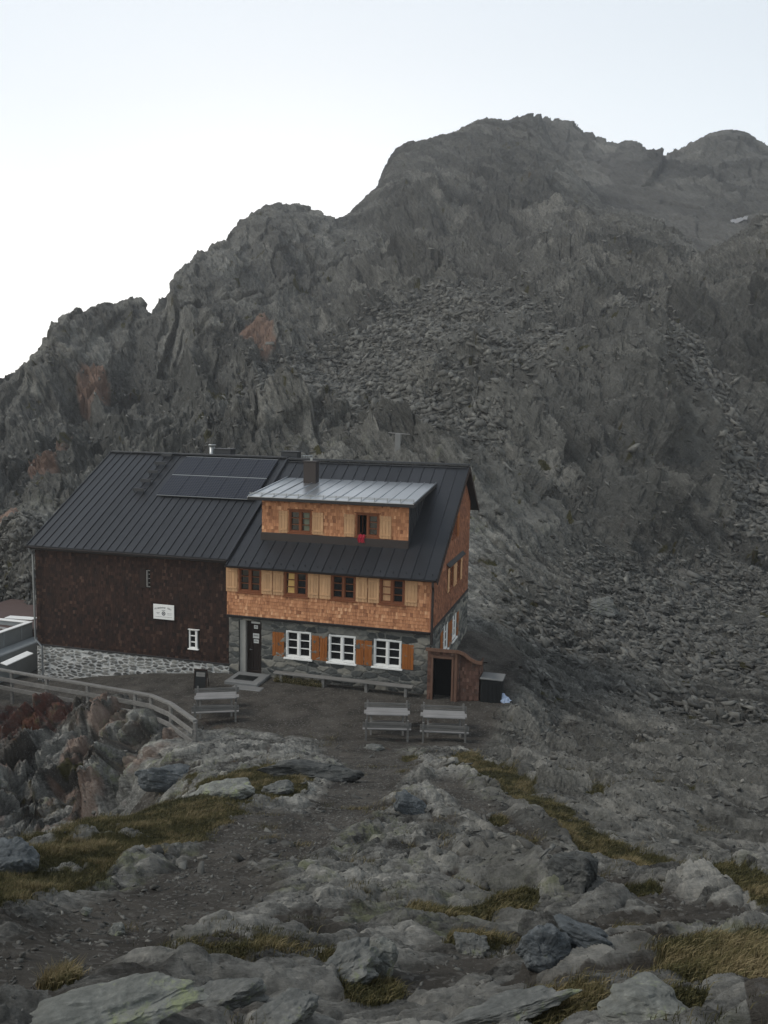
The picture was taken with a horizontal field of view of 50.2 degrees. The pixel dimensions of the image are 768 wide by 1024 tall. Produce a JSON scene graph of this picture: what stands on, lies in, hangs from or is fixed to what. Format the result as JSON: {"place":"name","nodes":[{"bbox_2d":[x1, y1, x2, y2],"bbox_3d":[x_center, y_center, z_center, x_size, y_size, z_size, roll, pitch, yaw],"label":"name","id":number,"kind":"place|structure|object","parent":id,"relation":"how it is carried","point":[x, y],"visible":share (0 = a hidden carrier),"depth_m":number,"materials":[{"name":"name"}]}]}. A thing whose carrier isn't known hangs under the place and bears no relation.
{"place":"outdoors","nodes":[
{"label":"outdoors","id":0,"kind":"place"},
{"bbox_2d":[2,637,529,746],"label":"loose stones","id":1,"kind":"object","parent":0,"point":[270,715],"visible":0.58,"depth_m":32.48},
{"bbox_2d":[0,113,767,1023],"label":"ground","id":2,"kind":"structure","parent":0,"point":[500,191],"depth_m":55.20,"materials":[{"name":"grey stone"}]},
{"bbox_2d":[0,651,32,665],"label":"board","id":3,"kind":"object","parent":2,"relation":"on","point":[16,658],"visible":1,"depth_m":39.21,"materials":[{"name":"white paint"}]},
{"bbox_2d":[0,599,37,682],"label":"annex","id":4,"kind":"object","parent":2,"relation":"on","point":[16,637],"visible":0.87,"depth_m":42.58,"materials":[{"name":"white paint"}]},
{"bbox_2d":[5,615,36,619],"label":"board","id":5,"kind":"object","parent":4,"relation":"on","point":[20,617],"visible":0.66,"depth_m":45.79,"materials":[{"name":"white paint"}]},
{"bbox_2d":[0,837,39,875],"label":"boulder","id":6,"kind":"object","parent":2,"relation":"on","point":[19,854],"visible":0.69,"depth_m":9.36,"materials":[{"name":"grey stone"}]},
{"bbox_2d":[80,907,92,915],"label":"boulder","id":7,"kind":"object","parent":2,"relation":"on","point":[85,911],"visible":1,"depth_m":7.13,"materials":[{"name":"grey stone"}]},
{"bbox_2d":[0,668,197,741],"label":"wooden railing","id":8,"kind":"object","parent":2,"relation":"on","point":[47,687],"visible":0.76,"depth_m":31.77,"materials":[{"name":"grey wood"}]},
{"bbox_2d":[108,922,124,935],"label":"boulder","id":9,"kind":"object","parent":2,"relation":"on","point":[117,929],"visible":0.9,"depth_m":6.58,"materials":[{"name":"grey stone"}]},
{"bbox_2d":[30,971,209,1023],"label":"boulder","id":10,"kind":"object","parent":2,"relation":"on","point":[157,997],"visible":1,"depth_m":3.55,"materials":[{"name":"grey stone"}]},
{"bbox_2d":[134,763,189,792],"bbox_3d":[-6.274,7.923,24.509,2.330,0.987,1.065,1,7,0],"label":"boulder","id":11,"kind":"object","parent":2,"relation":"on","point":[165,778],"visible":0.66,"depth_m":24.10,"materials":[{"name":"grey stone"}]},
{"bbox_2d":[193,669,208,688],"bbox_3d":[-7.678,7.034,34.507,0.580,0.936,0.472,2,7,7],"label":"menu board","id":12,"kind":"object","parent":2,"relation":"on","point":[200,677],"visible":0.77,"depth_m":34.36,"materials":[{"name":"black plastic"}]},
{"bbox_2d":[191,702,238,721],"bbox_3d":[-6.279,7.468,30.540,1.720,0.854,0.450,0,7,-10],"label":"picnic bench","id":13,"kind":"object","parent":2,"relation":"on","point":[195,709],"visible":0.91,"depth_m":30.35,"materials":[{"name":"grey wood"}]},
{"bbox_2d":[195,692,235,718],"bbox_3d":[-6.422,7.395,31.353,1.523,0.796,0.728,0,7,-10],"label":"picnic table","id":14,"kind":"object","parent":2,"relation":"on","point":[200,697],"visible":0.86,"depth_m":31.26,"materials":[{"name":"grey wood"}]},
{"bbox_2d":[194,685,238,705],"bbox_3d":[-6.555,7.276,32.163,1.720,0.854,0.450,0,7,-10],"label":"picnic bench","id":15,"kind":"object","parent":2,"relation":"on","point":[221,689],"visible":0.52,"depth_m":32.27,"materials":[{"name":"grey wood"}]},
{"bbox_2d":[189,777,254,799],"bbox_3d":[-3.329,5.820,16.811,1.330,0.734,0.884,0,7,-12],"label":"boulder","id":16,"kind":"object","parent":2,"relation":"on","point":[240,788],"visible":0.6,"depth_m":16.57,"materials":[{"name":"grey stone"}]},
{"bbox_2d":[198,977,268,1011],"bbox_3d":[-0.924,2.629,4.407,0.595,0.213,0.282,-9,14,-13],"label":"boulder","id":17,"kind":"object","parent":2,"relation":"on","point":[231,994],"visible":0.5,"depth_m":4.36,"materials":[{"name":"grey stone"}]},
{"bbox_2d":[224,671,270,691],"bbox_3d":[-5.789,7.377,35.138,1.870,0.440,1.930,3,7,15],"label":"door step","id":18,"kind":"object","parent":2,"relation":"on","point":[249,681],"depth_m":34.98,"materials":[{"name":"grey concrete"}]},
{"bbox_2d":[26,444,479,694],"bbox_3d":[-5.943,2.691,40.657,19.658,11.680,10.641,3,7,15],"label":"mountain hut","id":19,"kind":"object","parent":2,"relation":"on","point":[269,565],"visible":0.9,"depth_m":36.83,"materials":[{"name":"brown wood"}]},
{"bbox_2d":[140,568,150,587],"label":"window","id":20,"kind":"structure","parent":19,"relation":"in","point":[144,573],"depth_m":37.05,"materials":[{"name":"grey wood"}]},
{"bbox_2d":[153,604,173,619],"bbox_3d":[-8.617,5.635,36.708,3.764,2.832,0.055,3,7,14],"label":"hut sign","id":21,"kind":"object","parent":19,"relation":"attached to","point":[162,611],"visible":1,"depth_m":36.90,"materials":[{"name":"white paint"}]},
{"bbox_2d":[188,629,198,650],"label":"window","id":22,"kind":"structure","parent":19,"relation":"in","point":[193,633],"depth_m":36.74,"materials":[{"name":"white paint"}]},
{"bbox_2d":[226,567,271,594],"bbox_3d":[-5.832,2.963,35.537,2.162,1.185,0.200,3,7,15],"label":"window","id":23,"kind":"structure","parent":19,"relation":"in","point":[251,581],"depth_m":35.57,"materials":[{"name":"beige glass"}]},
{"bbox_2d":[247,620,261,673],"bbox_3d":[-5.665,5.926,36.217,0.780,2.400,0.130,3,7,15],"label":"door","id":24,"kind":"structure","parent":19,"relation":"in","point":[254,638],"depth_m":36.24,"materials":[{"name":"black wood"}]},
{"bbox_2d":[272,630,318,661],"bbox_3d":[-3.802,5.751,35.421,2.152,1.255,0.230,3,7,15],"label":"window","id":25,"kind":"structure","parent":19,"relation":"in","point":[298,644],"depth_m":35.46,"materials":[{"name":"white paint"}]},
{"bbox_2d":[273,571,318,598],"bbox_3d":[-3.750,3.070,34.972,2.082,1.185,0.200,3,7,15],"label":"window","id":26,"kind":"structure","parent":19,"relation":"in","point":[295,584],"depth_m":35.00,"materials":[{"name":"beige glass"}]},
{"bbox_2d":[279,509,322,534],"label":"window","id":27,"kind":"structure","parent":19,"relation":"in","point":[301,521],"depth_m":36.14,"materials":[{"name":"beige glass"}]},
{"bbox_2d":[320,634,363,665],"bbox_3d":[-1.793,5.854,34.875,1.962,1.255,0.230,3,7,15],"label":"window","id":28,"kind":"structure","parent":19,"relation":"in","point":[341,648],"depth_m":34.92,"materials":[{"name":"white paint"}]},
{"bbox_2d":[319,574,366,602],"bbox_3d":[-1.697,3.176,34.415,2.102,1.185,0.200,3,7,15],"label":"window","id":29,"kind":"structure","parent":19,"relation":"in","point":[340,588],"depth_m":34.46,"materials":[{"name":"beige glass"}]},
{"bbox_2d":[357,534,364,542],"bbox_3d":[-0.974,1.141,35.314,0.340,0.369,0.132,3,7,15],"label":"hanging cloth","id":30,"kind":"object","parent":19,"relation":"hanging from","point":[361,537],"visible":1,"depth_m":35.28,"materials":[{"name":"red fabric"}]},
{"bbox_2d":[344,512,391,538],"bbox_3d":[-0.630,0.559,35.554,2.122,1.125,0.700,3,7,15],"label":"window","id":31,"kind":"structure","parent":19,"relation":"in","point":[368,523],"depth_m":35.34,"materials":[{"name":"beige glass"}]},
{"bbox_2d":[364,639,413,670],"bbox_3d":[0.208,5.957,34.332,2.132,1.255,0.230,3,7,15],"label":"window","id":32,"kind":"structure","parent":19,"relation":"in","point":[387,654],"depth_m":34.37,"materials":[{"name":"white paint"}]},
{"bbox_2d":[368,578,417,606],"bbox_3d":[0.366,3.282,33.854,2.102,1.185,0.200,3,7,15],"label":"window","id":33,"kind":"structure","parent":19,"relation":"in","point":[392,592],"depth_m":33.89,"materials":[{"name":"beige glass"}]},
{"bbox_2d":[440,621,450,648],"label":"window","id":34,"kind":"structure","parent":19,"relation":"in","point":[442,641],"depth_m":37.29,"materials":[{"name":"white paint"}]},
{"bbox_2d":[447,563,455,592],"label":"window","id":35,"kind":"structure","parent":19,"relation":"in","point":[451,581],"depth_m":37.67,"materials":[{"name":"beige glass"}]},
{"bbox_2d":[450,611,458,643],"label":"window","id":36,"kind":"structure","parent":19,"relation":"in","point":[453,625],"depth_m":39.13,"materials":[{"name":"white paint"}]},
{"bbox_2d":[452,512,459,540],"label":"window","id":37,"kind":"structure","parent":19,"relation":"in","point":[454,536],"depth_m":38.30,"materials":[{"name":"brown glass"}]},
{"bbox_2d":[455,557,462,584],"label":"window","id":38,"kind":"structure","parent":19,"relation":"in","point":[458,575],"depth_m":39.75,"materials":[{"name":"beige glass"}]},
{"bbox_2d":[261,779,293,794],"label":"boulder","id":39,"kind":"object","parent":2,"relation":"on","point":[286,786],"visible":0.85,"depth_m":17.84,"materials":[{"name":"grey stone"}]},
{"bbox_2d":[250,988,318,1023],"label":"boulder","id":40,"kind":"object","parent":2,"relation":"on","point":[293,1006],"visible":0.98,"depth_m":4.11,"materials":[{"name":"grey stone"}]},
{"bbox_2d":[273,675,322,687],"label":"plants","id":41,"kind":"object","parent":2,"relation":"on","point":[305,682],"visible":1,"depth_m":35.03,"materials":[{"name":"green plant"}]},
{"bbox_2d":[257,759,364,781],"bbox_3d":[-1.844,6.601,20.671,2.717,0.794,0.858,1,7,-3],"label":"boulder","id":42,"kind":"object","parent":2,"relation":"on","point":[329,772],"visible":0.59,"depth_m":20.48,"materials":[{"name":"grey stone"}]},
{"bbox_2d":[273,670,413,696],"bbox_3d":[-1.777,7.281,34.573,6.150,0.520,0.340,3,7,15],"label":"wall bench","id":43,"kind":"object","parent":2,"relation":"on","point":[366,683],"depth_m":34.44,"materials":[{"name":"grey wood"}]},
{"bbox_2d":[324,937,379,984],"bbox_3d":[-0.233,2.816,5.002,0.474,0.267,0.296,-18,15,-27],"label":"boulder","id":44,"kind":"object","parent":2,"relation":"on","point":[357,957],"visible":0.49,"depth_m":4.99,"materials":[{"name":"grey stone"}]},
{"bbox_2d":[363,743,384,750],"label":"boulder","id":45,"kind":"object","parent":2,"relation":"on","point":[375,747],"visible":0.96,"depth_m":27.89,"materials":[{"name":"grey stone"}]},
{"bbox_2d":[0,720,767,1023],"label":"grass","id":46,"kind":"structure","parent":2,"relation":"on","point":[750,949],"depth_m":8.13,"materials":[{"name":"green plant"}]},
{"bbox_2d":[0,302,767,734],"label":"scree","id":47,"kind":"structure","parent":2,"relation":"on","point":[636,648],"depth_m":55.29,"materials":[{"name":"grey stone"}]},
{"bbox_2d":[588,596,618,617],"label":"boulder","id":48,"kind":"object","parent":47,"relation":"on","point":[604,607],"visible":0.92,"depth_m":56.73,"materials":[{"name":"grey stone"}]},
{"bbox_2d":[0,699,767,1020],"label":"loose stones","id":49,"kind":"object","parent":2,"relation":"on","point":[20,958],"visible":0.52,"depth_m":8.24,"materials":[{"name":"grey stone"}]},
{"bbox_2d":[369,936,398,983],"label":"boulder","id":50,"kind":"object","parent":2,"relation":"on","point":[387,952],"visible":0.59,"depth_m":5.18,"materials":[{"name":"grey stone"}]},
{"bbox_2d":[2,670,767,898],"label":"loose stones","id":51,"kind":"object","parent":2,"relation":"on","point":[515,849],"visible":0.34,"depth_m":16.65,"materials":[{"name":"grey stone"}]},
{"bbox_2d":[366,707,407,735],"bbox_3d":[0.103,7.658,29.950,1.523,0.796,0.728,1,7,0],"label":"picnic table","id":52,"kind":"object","parent":2,"relation":"on","point":[371,711],"visible":0.86,"depth_m":29.86,"materials":[{"name":"grey wood"}]},
{"bbox_2d":[364,700,409,722],"bbox_3d":[0.114,7.541,30.771,1.720,0.854,0.450,1,7,0],"label":"picnic bench","id":53,"kind":"object","parent":2,"relation":"on","point":[378,704],"visible":0.47,"depth_m":30.91,"materials":[{"name":"grey wood"}]},
{"bbox_2d":[363,719,410,742],"bbox_3d":[0.102,7.730,29.123,1.720,0.854,0.450,1,7,0],"label":"picnic bench","id":54,"kind":"object","parent":2,"relation":"on","point":[382,726],"visible":1,"depth_m":28.92,"materials":[{"name":"grey wood"}]},
{"bbox_2d":[7,213,767,590],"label":"scree","id":55,"kind":"structure","parent":2,"relation":"on","point":[733,447],"depth_m":105.45,"materials":[{"name":"grey gravel"}]},
{"bbox_2d":[388,432,409,451],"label":"lift mast","id":56,"kind":"object","parent":2,"relation":"on","point":[398,437],"visible":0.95,"depth_m":70.20,"materials":[{"name":"grey metal"}]},
{"bbox_2d":[393,789,426,814],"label":"boulder","id":57,"kind":"object","parent":2,"relation":"on","point":[407,802],"visible":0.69,"depth_m":14.81,"materials":[{"name":"grey stone"}]},
{"bbox_2d":[420,702,466,725],"bbox_3d":[2.222,7.604,30.590,1.720,0.854,0.450,2,7,3],"label":"picnic bench","id":58,"kind":"object","parent":2,"relation":"on","point":[443,707],"visible":0.59,"depth_m":30.72,"materials":[{"name":"grey wood"}]},
{"bbox_2d":[423,710,464,737],"bbox_3d":[2.167,7.720,29.771,1.523,0.796,0.728,2,7,3],"label":"picnic table","id":59,"kind":"object","parent":2,"relation":"on","point":[428,714],"visible":0.91,"depth_m":29.70,"materials":[{"name":"grey wood"}]},
{"bbox_2d":[420,722,468,742],"bbox_3d":[2.123,7.792,28.945,1.720,0.854,0.450,2,7,3],"label":"picnic bench","id":60,"kind":"object","parent":2,"relation":"on","point":[464,730],"visible":0.95,"depth_m":28.75,"materials":[{"name":"grey wood"}]},
{"bbox_2d":[426,647,486,701],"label":"cellar shed","id":61,"kind":"structure","parent":2,"relation":"on","point":[445,667],"depth_m":33.21,"materials":[{"name":"brown wood"}]},
{"bbox_2d":[453,931,489,956],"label":"boulder","id":62,"kind":"object","parent":2,"relation":"on","point":[467,943],"visible":0.81,"depth_m":6.00,"materials":[{"name":"grey stone"}]},
{"bbox_2d":[480,672,505,702],"bbox_3d":[4.410,7.252,33.377,0.940,1.200,0.880,3,7,15],"label":"storage bin","id":63,"kind":"object","parent":2,"relation":"on","point":[492,688],"visible":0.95,"depth_m":33.00,"materials":[{"name":"black plastic"}]},
{"bbox_2d":[500,693,511,702],"bbox_3d":[4.837,7.538,32.977,0.512,0.378,0.177,41,-4,16],"label":"plastic bag","id":64,"kind":"object","parent":2,"relation":"on","point":[505,699],"visible":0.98,"depth_m":32.95,"materials":[{"name":"plastic"}]},
{"bbox_2d":[445,985,581,1023],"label":"boulder","id":65,"kind":"object","parent":2,"relation":"on","point":[513,1005],"visible":0.96,"depth_m":4.18,"materials":[{"name":"grey stone"}]},
{"bbox_2d":[515,923,571,972],"bbox_3d":[1.002,2.698,5.074,0.366,0.307,0.197,11,6,-1],"label":"boulder","id":66,"kind":"object","parent":2,"relation":"on","point":[540,948],"visible":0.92,"depth_m":5.01,"materials":[{"name":"grey stone"}]},
{"bbox_2d":[546,851,597,893],"bbox_3d":[1.904,3.652,8.333,0.502,0.452,0.364,5,7,28],"label":"boulder","id":67,"kind":"object","parent":2,"relation":"on","point":[575,872],"visible":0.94,"depth_m":8.22,"materials":[{"name":"grey stone"}]},
{"bbox_2d":[554,914,612,948],"bbox_3d":[1.272,2.693,5.202,0.412,0.228,0.237,8,8,14],"label":"boulder","id":68,"kind":"object","parent":2,"relation":"on","point":[583,935],"visible":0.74,"depth_m":5.12,"materials":[{"name":"grey stone"}]},
{"bbox_2d":[597,972,688,1022],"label":"boulder","id":69,"kind":"object","parent":2,"relation":"on","point":[641,997],"visible":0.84,"depth_m":3.91,"materials":[{"name":"grey stone"}]},
{"bbox_2d":[0,0,767,377],"label":"sky","id":70,"kind":"structure","parent":0,"point":[136,135],"materials":[{"name":"white"}]},
{"bbox_2d":[534,114,767,251],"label":"mountain","id":71,"kind":"structure","parent":0,"point":[701,192],"depth_m":294.61,"materials":[{"name":"grey stone"}]},
{"bbox_2d":[730,216,747,222],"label":"snow patch","id":72,"kind":"object","parent":71,"relation":"on","point":[737,220],"visible":0.99,"depth_m":261.01,"materials":[{"name":"white snow"}]}
]}

